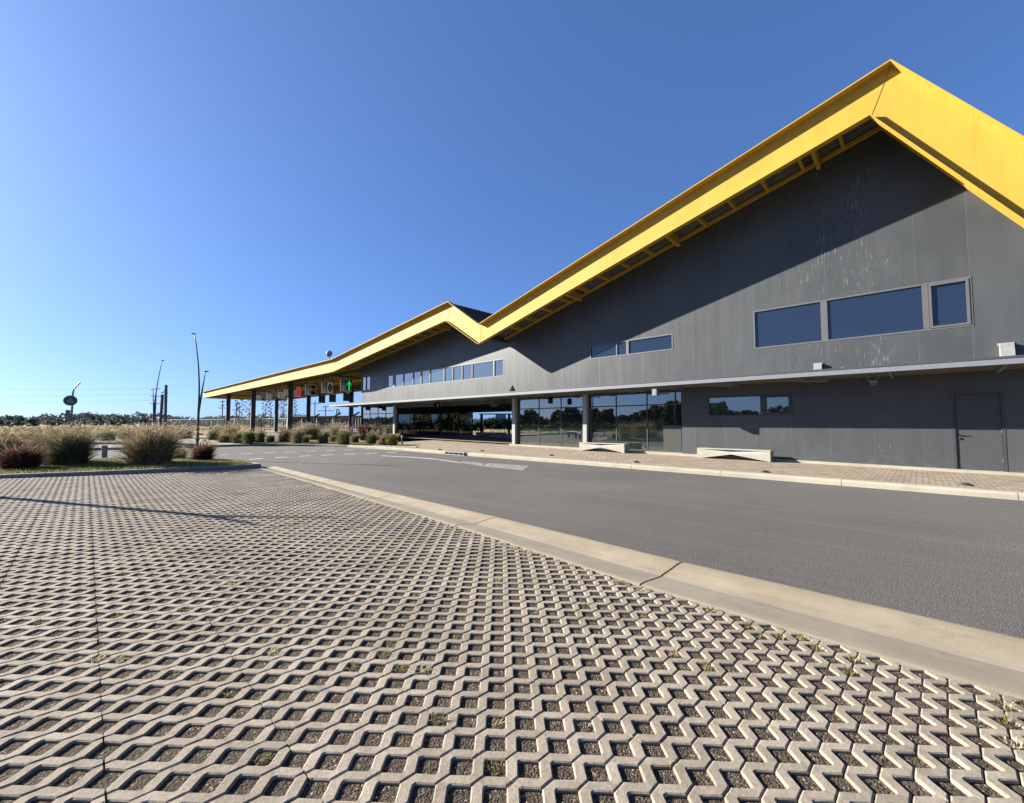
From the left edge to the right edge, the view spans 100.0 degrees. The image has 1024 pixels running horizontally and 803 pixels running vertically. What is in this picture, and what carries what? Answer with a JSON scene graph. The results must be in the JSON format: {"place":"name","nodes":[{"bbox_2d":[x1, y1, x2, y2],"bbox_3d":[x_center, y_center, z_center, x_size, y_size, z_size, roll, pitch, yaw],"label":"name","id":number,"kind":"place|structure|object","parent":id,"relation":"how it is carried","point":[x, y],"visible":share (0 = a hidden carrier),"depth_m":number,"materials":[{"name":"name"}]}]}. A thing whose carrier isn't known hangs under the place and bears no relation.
{"place":"outdoors","nodes":[
{"label":"outdoors","id":0,"kind":"place"},
{"bbox_2d":[0,459,247,473],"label":"island lawn","id":1,"kind":"structure","parent":0,"point":[97,462],"depth_m":13.86,"materials":[{"name":"green plant"}]},
{"bbox_2d":[0,426,67,456],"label":"grass clump","id":2,"kind":"object","parent":1,"relation":"on","point":[13,437],"visible":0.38,"depth_m":14.56,"materials":[{"name":"plant"}]},
{"bbox_2d":[0,436,68,468],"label":"grass clump","id":3,"kind":"object","parent":1,"relation":"on","point":[23,457],"visible":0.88,"depth_m":12.67,"materials":[{"name":"plant"}]},
{"bbox_2d":[15,423,95,460],"bbox_3d":[-16.197,1.445,15.143,2.656,1.378,2.627,-3,-4,43],"label":"grass clump","id":4,"kind":"object","parent":1,"relation":"on","point":[35,436],"visible":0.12,"depth_m":14.88,"materials":[{"name":"plant"}]},
{"bbox_2d":[16,421,119,464],"bbox_3d":[-14.527,1.338,14.090,2.750,1.484,2.936,-3,-4,43],"label":"grass clump","id":5,"kind":"object","parent":1,"relation":"on","point":[78,447],"visible":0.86,"depth_m":13.85,"materials":[{"name":"plant"}]},
{"bbox_2d":[0,457,251,473],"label":"turf blades","id":6,"kind":"object","parent":1,"relation":"on","point":[96,468],"visible":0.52,"depth_m":13.55,"materials":[{"name":"green plant"}]},
{"bbox_2d":[97,420,207,463],"bbox_3d":[-12.398,1.392,14.890,3.531,1.516,3.132,-3,-4,43],"label":"grass clump","id":7,"kind":"object","parent":1,"relation":"on","point":[154,444],"visible":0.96,"depth_m":14.42,"materials":[{"name":"plant"}]},
{"bbox_2d":[174,446,190,457],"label":"grass clump","id":8,"kind":"object","parent":1,"relation":"on","point":[184,450],"visible":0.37,"depth_m":17.06,"materials":[{"name":"plant"}]},
{"bbox_2d":[191,333,208,447],"bbox_3d":[-13.969,-0.334,19.129,0.788,5.492,0.309,0,-3,-1],"label":"street lamp","id":9,"kind":"object","parent":1,"relation":"on","point":[198,413],"visible":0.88,"depth_m":19.10,"materials":[{"name":"metal"}]},
{"bbox_2d":[186,439,229,459],"bbox_3d":[-11.852,1.828,16.497,1.636,0.853,1.719,-3,-4,43],"label":"grass clump","id":10,"kind":"object","parent":1,"relation":"on","point":[204,451],"visible":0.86,"depth_m":16.34,"materials":[{"name":"plant"}]},
{"bbox_2d":[20,438,239,447],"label":"side pavement","id":11,"kind":"structure","parent":0,"point":[200,441],"depth_m":33.21,"materials":[{"name":"beige concrete"}]},
{"bbox_2d":[63,382,80,426],"bbox_3d":[-26.704,0.788,25.990,0.180,4.018,0.730,-3,-4,43],"label":"disc sign","id":12,"kind":"object","parent":11,"relation":"on","point":[71,401],"visible":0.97,"depth_m":25.96,"materials":[{"name":"metal"}]},
{"bbox_2d":[93,429,124,440],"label":"grass clump","id":13,"kind":"object","parent":11,"relation":"on","point":[107,437],"visible":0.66,"depth_m":35.72,"materials":[{"name":"plant"}]},
{"bbox_2d":[109,426,134,438],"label":"grass clump","id":14,"kind":"object","parent":11,"relation":"on","point":[127,430],"visible":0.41,"depth_m":39.92,"materials":[{"name":"plant"}]},
{"bbox_2d":[153,360,163,425],"bbox_3d":[-22.764,0.102,27.481,0.748,5.542,0.309,0,-3,-1],"label":"street lamp","id":15,"kind":"object","parent":11,"relation":"on","point":[154,402],"visible":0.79,"depth_m":27.47,"materials":[{"name":"metal"}]},
{"bbox_2d":[172,427,195,438],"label":"grass clump","id":16,"kind":"object","parent":11,"relation":"on","point":[189,433],"visible":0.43,"depth_m":42.35,"materials":[{"name":"plant"}]},
{"bbox_2d":[216,421,248,441],"bbox_3d":[-22.561,2.377,34.598,2.592,1.751,2.668,-3,-4,43],"label":"grass clump","id":17,"kind":"object","parent":11,"relation":"on","point":[228,428],"visible":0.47,"depth_m":34.23,"materials":[{"name":"plant"}]},
{"bbox_2d":[227,428,247,442],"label":"grass clump","id":18,"kind":"object","parent":11,"relation":"on","point":[236,437],"visible":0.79,"depth_m":31.89,"materials":[{"name":"plant"}]},
{"bbox_2d":[0,426,285,436],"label":"meadow grass","id":19,"kind":"structure","parent":0,"point":[115,429],"depth_m":106.01,"materials":[{"name":"plant"}]},
{"bbox_2d":[192,437,378,445],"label":"planting lawn","id":20,"kind":"structure","parent":0,"point":[314,442],"depth_m":32.98,"materials":[{"name":"green plant"}]},
{"bbox_2d":[202,428,222,439],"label":"grass clump","id":21,"kind":"object","parent":20,"relation":"on","point":[212,435],"visible":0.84,"depth_m":38.49,"materials":[{"name":"green plant"}]},
{"bbox_2d":[215,432,232,442],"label":"grass clump","id":22,"kind":"object","parent":20,"relation":"on","point":[222,438],"visible":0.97,"depth_m":33.06,"materials":[{"name":"plant"}]},
{"bbox_2d":[240,430,258,443],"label":"grass clump","id":23,"kind":"object","parent":20,"relation":"on","point":[248,437],"visible":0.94,"depth_m":30.81,"materials":[{"name":"green plant"}]},
{"bbox_2d":[251,427,270,442],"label":"grass clump","id":24,"kind":"object","parent":20,"relation":"on","point":[261,434],"visible":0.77,"depth_m":33.15,"materials":[{"name":"plant"}]},
{"bbox_2d":[265,434,275,441],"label":"grass clump","id":25,"kind":"object","parent":20,"relation":"on","point":[272,438],"visible":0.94,"depth_m":34.32,"materials":[{"name":"green plant"}]},
{"bbox_2d":[276,428,291,441],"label":"grass clump","id":26,"kind":"object","parent":20,"relation":"on","point":[283,435],"visible":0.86,"depth_m":34.24,"materials":[{"name":"plant"}]},
{"bbox_2d":[285,425,309,442],"bbox_3d":[-16.047,2.426,32.187,1.913,1.405,1.884,-3,-4,43],"label":"grass clump","id":27,"kind":"object","parent":20,"relation":"on","point":[296,435],"visible":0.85,"depth_m":31.95,"materials":[{"name":"plant"}]},
{"bbox_2d":[302,435,311,441],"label":"grass clump","id":28,"kind":"object","parent":20,"relation":"on","point":[306,438],"visible":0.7,"depth_m":33.12,"materials":[{"name":"green plant"}]},
{"bbox_2d":[312,426,334,442],"bbox_3d":[-14.110,2.490,32.144,1.685,1.273,1.880,-3,-4,43],"label":"grass clump","id":29,"kind":"object","parent":20,"relation":"on","point":[323,436],"visible":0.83,"depth_m":31.95,"materials":[{"name":"plant"}]},
{"bbox_2d":[329,435,336,441],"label":"grass clump","id":30,"kind":"object","parent":20,"relation":"on","point":[332,439],"visible":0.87,"depth_m":34.32,"materials":[{"name":"green plant"}]},
{"bbox_2d":[334,424,354,444],"bbox_3d":[-11.732,2.309,30.124,2.135,1.425,2.001,0,-3,-6],"label":"grass clump","id":31,"kind":"object","parent":20,"relation":"on","point":[343,437],"visible":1,"depth_m":29.82,"materials":[{"name":"plant"}]},
{"bbox_2d":[350,432,360,441],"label":"grass clump","id":32,"kind":"object","parent":20,"relation":"on","point":[355,437],"visible":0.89,"depth_m":33.10,"materials":[{"name":"plant"}]},
{"bbox_2d":[364,429,381,443],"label":"grass clump","id":33,"kind":"object","parent":20,"relation":"on","point":[371,437],"visible":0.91,"depth_m":30.85,"materials":[{"name":"plant"}]},
{"bbox_2d":[193,430,456,441],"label":"plaza","id":34,"kind":"structure","parent":0,"point":[271,432],"depth_m":60.74,"materials":[{"name":"grey concrete"}]},
{"bbox_2d":[155,417,360,430],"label":"perimeter fence","id":35,"kind":"object","parent":34,"relation":"on","point":[169,422],"visible":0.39,"depth_m":124.00,"materials":[{"name":"grey metal"}]},
{"bbox_2d":[293,421,317,435],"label":"grass clump","id":36,"kind":"object","parent":34,"relation":"on","point":[303,425],"visible":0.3,"depth_m":38.72,"materials":[{"name":"plant"}]},
{"bbox_2d":[307,424,325,439],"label":"grass clump","id":37,"kind":"object","parent":34,"relation":"on","point":[313,431],"visible":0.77,"depth_m":38.49,"materials":[{"name":"plant"}]},
{"bbox_2d":[284,415,360,430],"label":"platform shelter","id":38,"kind":"object","parent":34,"relation":"on","point":[320,420],"visible":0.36,"depth_m":98.11,"materials":[{"name":"grey metal"}]},
{"bbox_2d":[298,419,305,426],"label":"window","id":39,"kind":"structure","parent":38,"relation":"in","point":[299,420],"depth_m":102.14,"materials":[{"name":"glass"}]},
{"bbox_2d":[317,419,323,426],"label":"window","id":40,"kind":"structure","parent":38,"relation":"in","point":[319,421],"depth_m":99.01,"materials":[{"name":"glass"}]},
{"bbox_2d":[326,419,331,426],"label":"window","id":41,"kind":"structure","parent":38,"relation":"in","point":[328,421],"depth_m":97.76,"materials":[{"name":"glass"}]},
{"bbox_2d":[335,419,343,426],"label":"window","id":42,"kind":"structure","parent":38,"relation":"in","point":[340,420],"depth_m":96.17,"materials":[{"name":"glass"}]},
{"bbox_2d":[326,421,348,438],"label":"grass clump","id":43,"kind":"object","parent":34,"relation":"on","point":[334,428],"visible":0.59,"depth_m":40.24,"materials":[{"name":"plant"}]},
{"bbox_2d":[351,412,359,434],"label":"platform post","id":44,"kind":"object","parent":34,"relation":"on","point":[352,420],"visible":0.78,"depth_m":54.39,"materials":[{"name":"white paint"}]},
{"bbox_2d":[355,425,376,440],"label":"grass clump","id":45,"kind":"object","parent":34,"relation":"on","point":[362,430],"visible":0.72,"depth_m":36.87,"materials":[{"name":"brown plant"}]},
{"bbox_2d":[473,421,483,431],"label":"hedge bush","id":46,"kind":"object","parent":34,"relation":"on","point":[476,426],"visible":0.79,"depth_m":46.61,"materials":[{"name":"green plant"}]},
{"bbox_2d":[483,417,501,431],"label":"hedge bush","id":47,"kind":"object","parent":34,"relation":"on","point":[489,424],"visible":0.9,"depth_m":47.03,"materials":[{"name":"green plant"}]},
{"bbox_2d":[479,413,511,433],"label":"frame","id":48,"kind":"object","parent":34,"relation":"on","point":[481,417],"visible":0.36,"depth_m":47.56,"materials":[{"name":"metal"}]},
{"bbox_2d":[0,424,957,467],"bbox_3d":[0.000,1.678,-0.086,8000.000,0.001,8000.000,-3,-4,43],"label":"ground","id":49,"kind":"structure","parent":0,"point":[485,430],"depth_m":122.43,"materials":[{"name":"soil"}]},
{"bbox_2d":[150,388,160,418],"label":"utility pole","id":50,"kind":"object","parent":49,"relation":"on","point":[156,403],"visible":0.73,"depth_m":150.09,"materials":[{"name":"brown wood"}]},
{"bbox_2d":[13,394,140,395],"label":"power line","id":51,"kind":"object","parent":50,"relation":"hanging from","point":[63,395],"visible":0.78,"depth_m":159.93,"materials":[{"name":"metal"}]},
{"bbox_2d":[159,385,167,427],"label":"lattice mast","id":52,"kind":"object","parent":49,"relation":"on","point":[164,398],"visible":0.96,"depth_m":129.88,"materials":[{"name":"grey metal"}]},
{"bbox_2d":[92,444,347,449],"bbox_3d":[-55.278,1.977,7.711,98.346,0.245,5.029,2,-3,-29],"label":"kerb curved","id":53,"kind":"object","parent":49,"relation":"on","point":[235,445],"visible":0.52,"depth_m":30.09,"materials":[{"name":"beige concrete"}]},
{"bbox_2d":[220,400,224,425],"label":"utility pole","id":54,"kind":"object","parent":49,"relation":"on","point":[222,401],"visible":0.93,"depth_m":149.91,"materials":[{"name":"brown wood"}]},
{"bbox_2d":[234,400,243,428],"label":"background tree","id":55,"kind":"object","parent":49,"relation":"on","point":[237,408],"visible":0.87,"depth_m":119.92,"materials":[{"name":"green plant"}]},
{"bbox_2d":[243,400,250,426],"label":"background tree","id":56,"kind":"object","parent":49,"relation":"on","point":[249,404],"visible":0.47,"depth_m":124.64,"materials":[{"name":"green plant"}]},
{"bbox_2d":[0,411,511,426],"bbox_3d":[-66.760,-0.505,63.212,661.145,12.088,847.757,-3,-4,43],"label":"woods","id":57,"kind":"object","parent":49,"relation":"on","point":[84,418],"visible":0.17,"depth_m":222.00,"materials":[{"name":"green plant"}]},
{"bbox_2d":[255,414,268,428],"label":"background tree","id":58,"kind":"object","parent":49,"relation":"on","point":[259,424],"visible":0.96,"depth_m":109.76,"materials":[{"name":"green plant"}]},
{"bbox_2d":[262,400,269,423],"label":"background tree","id":59,"kind":"object","parent":49,"relation":"on","point":[265,409],"visible":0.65,"depth_m":120.03,"materials":[{"name":"green plant"}]},
{"bbox_2d":[268,401,272,426],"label":"background tree","id":60,"kind":"object","parent":49,"relation":"on","point":[270,413],"visible":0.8,"depth_m":129.84,"materials":[{"name":"green plant"}]},
{"bbox_2d":[278,400,286,425],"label":"background tree","id":61,"kind":"object","parent":49,"relation":"on","point":[283,414],"visible":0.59,"depth_m":119.86,"materials":[{"name":"green plant"}]},
{"bbox_2d":[293,399,297,415],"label":"background tree","id":62,"kind":"object","parent":49,"relation":"on","point":[295,408],"visible":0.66,"depth_m":140.00,"materials":[{"name":"green plant"}]},
{"bbox_2d":[496,415,505,432],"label":"road sign","id":63,"kind":"object","parent":49,"relation":"on","point":[500,416],"visible":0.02,"depth_m":56.77,"materials":[{"name":"metal"}]},
{"bbox_2d":[203,59,1023,472],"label":"terminal building","id":64,"kind":"structure","parent":49,"relation":"on","point":[859,231],"depth_m":16.96,"materials":[{"name":"grey paint"}]},
{"bbox_2d":[256,390,265,400],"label":"bay sign","id":65,"kind":"object","parent":64,"relation":"hanging from","point":[260,396],"visible":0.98,"depth_m":65.05,"materials":[{"name":"metal"}]},
{"bbox_2d":[266,388,276,399],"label":"bay sign","id":66,"kind":"object","parent":64,"relation":"hanging from","point":[270,395],"visible":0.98,"depth_m":61.85,"materials":[{"name":"metal"}]},
{"bbox_2d":[278,386,287,397],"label":"bay sign","id":67,"kind":"object","parent":64,"relation":"hanging from","point":[282,393],"visible":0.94,"depth_m":58.61,"materials":[{"name":"metal"}]},
{"bbox_2d":[293,384,301,396],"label":"bay sign","id":68,"kind":"object","parent":64,"relation":"hanging from","point":[297,392],"visible":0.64,"depth_m":55.50,"materials":[{"name":"metal"}]},
{"bbox_2d":[305,381,316,394],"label":"bay sign","id":69,"kind":"object","parent":64,"relation":"hanging from","point":[310,389],"visible":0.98,"depth_m":52.13,"materials":[{"name":"metal"}]},
{"bbox_2d":[318,387,324,402],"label":"dark banner","id":70,"kind":"object","parent":64,"relation":"hanging from","point":[321,399],"visible":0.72,"depth_m":58.32,"materials":[{"name":"fabric"}]},
{"bbox_2d":[321,378,332,393],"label":"bay sign","id":71,"kind":"object","parent":64,"relation":"hanging from","point":[326,387],"visible":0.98,"depth_m":48.93,"materials":[{"name":"metal"}]},
{"bbox_2d":[326,351,331,358],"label":"satellite dish","id":72,"kind":"object","parent":64,"relation":"on","point":[329,354],"visible":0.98,"depth_m":51.29,"materials":[{"name":"metal"}]},
{"bbox_2d":[329,386,335,401],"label":"dark banner","id":73,"kind":"object","parent":64,"relation":"hanging from","point":[332,397],"visible":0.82,"depth_m":56.11,"materials":[{"name":"fabric"}]},
{"bbox_2d":[340,375,352,390],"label":"bay sign","id":74,"kind":"object","parent":64,"relation":"hanging from","point":[345,384],"visible":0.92,"depth_m":45.68,"materials":[{"name":"metal"}]},
{"bbox_2d":[343,391,349,400],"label":"dark banner","id":75,"kind":"object","parent":64,"relation":"hanging from","point":[346,396],"visible":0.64,"depth_m":53.34,"materials":[{"name":"fabric"}]},
{"bbox_2d":[362,376,370,390],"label":"window","id":76,"kind":"structure","parent":64,"relation":"in","point":[365,380],"depth_m":40.91,"materials":[{"name":"blue glass"}]},
{"bbox_2d":[434,403,439,408],"bbox_3d":[-5.657,0.272,32.417,0.104,0.570,0.500,-3,-4,43],"label":"hanging sign","id":77,"kind":"object","parent":64,"relation":"hanging from","point":[436,405],"visible":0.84,"depth_m":32.35,"materials":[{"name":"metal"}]},
{"bbox_2d":[387,359,503,387],"bbox_3d":[-5.795,-1.992,33.278,14.580,1.160,0.112,-3,-4,43],"label":"window","id":78,"kind":"structure","parent":64,"relation":"in","point":[492,368],"depth_m":32.18,"materials":[{"name":"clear glass"}]},
{"bbox_2d":[548,395,552,403],"bbox_3d":[2.191,-0.124,24.429,0.200,0.480,0.200,-3,-4,43],"label":"speaker","id":79,"kind":"object","parent":64,"relation":"hanging from","point":[550,399],"visible":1,"depth_m":24.38},
{"bbox_2d":[590,333,672,359],"bbox_3d":[6.018,-2.778,22.094,4.650,0.780,0.112,-3,-4,43],"label":"window","id":80,"kind":"structure","parent":64,"relation":"in","point":[660,342],"depth_m":21.92,"materials":[{"name":"blue glass"}]},
{"bbox_2d":[652,386,658,395],"bbox_3d":[6.402,-0.487,19.131,0.220,0.460,0.285,-3,-4,43],"label":"floodlight","id":81,"kind":"object","parent":64,"relation":"attached to","point":[655,391],"visible":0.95,"depth_m":19.02,"materials":[{"name":"metal"}]},
{"bbox_2d":[707,393,792,415],"bbox_3d":[9.971,0.174,18.171,3.230,0.880,0.132,-3,-4,43],"label":"window","id":82,"kind":"structure","parent":64,"relation":"in","point":[766,404],"depth_m":18.07,"materials":[{"name":"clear glass"}]},
{"bbox_2d":[753,276,973,348],"bbox_3d":[12.488,-3.114,15.949,6.310,1.620,0.132,-3,-4,43],"label":"window","id":83,"kind":"structure","parent":64,"relation":"in","point":[944,304],"depth_m":15.52,"materials":[{"name":"blue glass"}]},
{"bbox_2d":[867,375,879,384],"bbox_3d":[12.253,-0.724,14.567,0.358,0.344,0.180,-3,-4,43],"label":"security light","id":84,"kind":"object","parent":64,"relation":"attached to","point":[873,382],"visible":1,"depth_m":14.52,"materials":[{"name":"grey metal"}]},
{"bbox_2d":[954,394,1003,470],"bbox_3d":[14.752,0.968,13.572,0.996,2.382,0.105,-3,-4,43],"label":"door","id":85,"kind":"structure","parent":64,"relation":"in","point":[977,417],"depth_m":13.57,"materials":[{"name":"paint"}]},
{"bbox_2d":[260,466,1023,699],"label":"kerb","id":86,"kind":"structure","parent":49,"relation":"on","point":[993,661],"depth_m":3.67,"materials":[{"name":"beige concrete"}]},
{"bbox_2d":[347,445,1023,500],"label":"kerb","id":87,"kind":"structure","parent":49,"relation":"on","point":[990,493],"depth_m":12.10,"materials":[{"name":"beige concrete"}]},
{"bbox_2d":[445,451,467,455],"bbox_3d":[-2.851,2.654,22.021,1.560,0.163,0.312,-3,-4,43],"label":"storm drain","id":88,"kind":"object","parent":87,"relation":"in","point":[454,453],"visible":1,"depth_m":21.92,"materials":[{"name":"grey metal"}]},
{"bbox_2d":[0,459,1023,802],"bbox_3d":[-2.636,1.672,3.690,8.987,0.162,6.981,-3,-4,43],"label":"gravel","id":89,"kind":"structure","parent":0,"point":[464,683],"depth_m":2.34,"materials":[{"name":"grey stone"}]},
{"bbox_2d":[0,468,1023,802],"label":"parking pavers","id":90,"kind":"object","parent":89,"relation":"on","point":[100,490],"visible":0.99,"depth_m":2.60,"materials":[{"name":"concrete"}]},
{"bbox_2d":[0,472,1023,802],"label":"weeds","id":91,"kind":"object","parent":89,"relation":"on","point":[586,606],"visible":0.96,"depth_m":2.81,"materials":[{"name":"plant"}]},
{"bbox_2d":[0,0,1023,423],"label":"sky","id":92,"kind":"structure","parent":0,"point":[282,185],"materials":[{"name":"blue"}]},
{"bbox_2d":[88,446,1023,638],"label":"road","id":93,"kind":"structure","parent":0,"point":[957,559],"depth_m":7.17,"materials":[{"name":"grey asphalt"}]},
{"bbox_2d":[26,442,195,457],"bbox_3d":[-18.698,2.243,19.841,8.018,0.760,0.521,0,-3,0],"label":"curved rail","id":94,"kind":"object","parent":93,"relation":"on","point":[105,449],"visible":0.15,"depth_m":19.70,"materials":[{"name":"metal"}]},
{"bbox_2d":[0,458,260,477],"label":"curb","id":95,"kind":"structure","parent":93,"relation":"on","point":[154,470],"depth_m":12.69,"materials":[{"name":"beige concrete"}]},
{"bbox_2d":[226,450,527,469],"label":"road markings","id":96,"kind":"object","parent":93,"relation":"on","point":[513,467],"visible":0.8,"depth_m":16.57,"materials":[{"name":"paint"}]},
{"bbox_2d":[364,434,1023,491],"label":"pavement","id":97,"kind":"structure","parent":0,"point":[978,481],"depth_m":15.54,"materials":[{"name":"concrete"}]},
{"bbox_2d":[375,433,388,444],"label":"grass clump","id":98,"kind":"object","parent":97,"relation":"on","point":[381,439],"visible":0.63,"depth_m":28.89,"materials":[{"name":"plant"}]},
{"bbox_2d":[382,433,400,444],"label":"grass clump","id":99,"kind":"object","parent":97,"relation":"on","point":[392,439],"visible":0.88,"depth_m":28.44,"materials":[{"name":"green plant"}]},
{"bbox_2d":[476,432,505,437],"bbox_3d":[-1.904,3.020,38.856,3.200,0.450,0.700,-3,-4,43],"label":"concrete bench","id":100,"kind":"object","parent":97,"relation":"on","point":[495,434],"visible":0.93,"depth_m":38.33,"materials":[{"name":"grey concrete"}]},
{"bbox_2d":[496,416,511,433],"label":"hedge bush","id":101,"kind":"object","parent":97,"relation":"on","point":[505,422],"visible":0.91,"depth_m":46.68,"materials":[{"name":"green plant"}]},
{"bbox_2d":[579,442,628,452],"bbox_3d":[4.731,2.377,22.231,2.670,0.450,0.500,-3,-4,43],"label":"concrete bench","id":102,"kind":"object","parent":97,"relation":"on","point":[621,447],"visible":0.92,"depth_m":21.86,"materials":[{"name":"white concrete"}]},
{"bbox_2d":[697,447,773,461],"bbox_3d":[9.258,2.208,17.939,2.810,0.450,0.500,-3,-4,43],"label":"concrete bench","id":103,"kind":"object","parent":97,"relation":"on","point":[762,455],"visible":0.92,"depth_m":17.60,"materials":[{"name":"white concrete"}]},
{"bbox_2d":[509,444,1023,475],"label":"pavement edge","id":104,"kind":"object","parent":97,"relation":"on","point":[886,466],"visible":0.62,"depth_m":15.89,"materials":[{"name":"grey concrete"}]},
{"bbox_2d":[958,483,973,485],"bbox_3d":[10.856,1.980,10.262,0.280,0.055,0.280,-3,-4,43],"label":"ground light","id":105,"kind":"object","parent":97,"relation":"on","point":[965,484],"visible":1,"depth_m":10.21,"materials":[{"name":"metal"}]}
]}

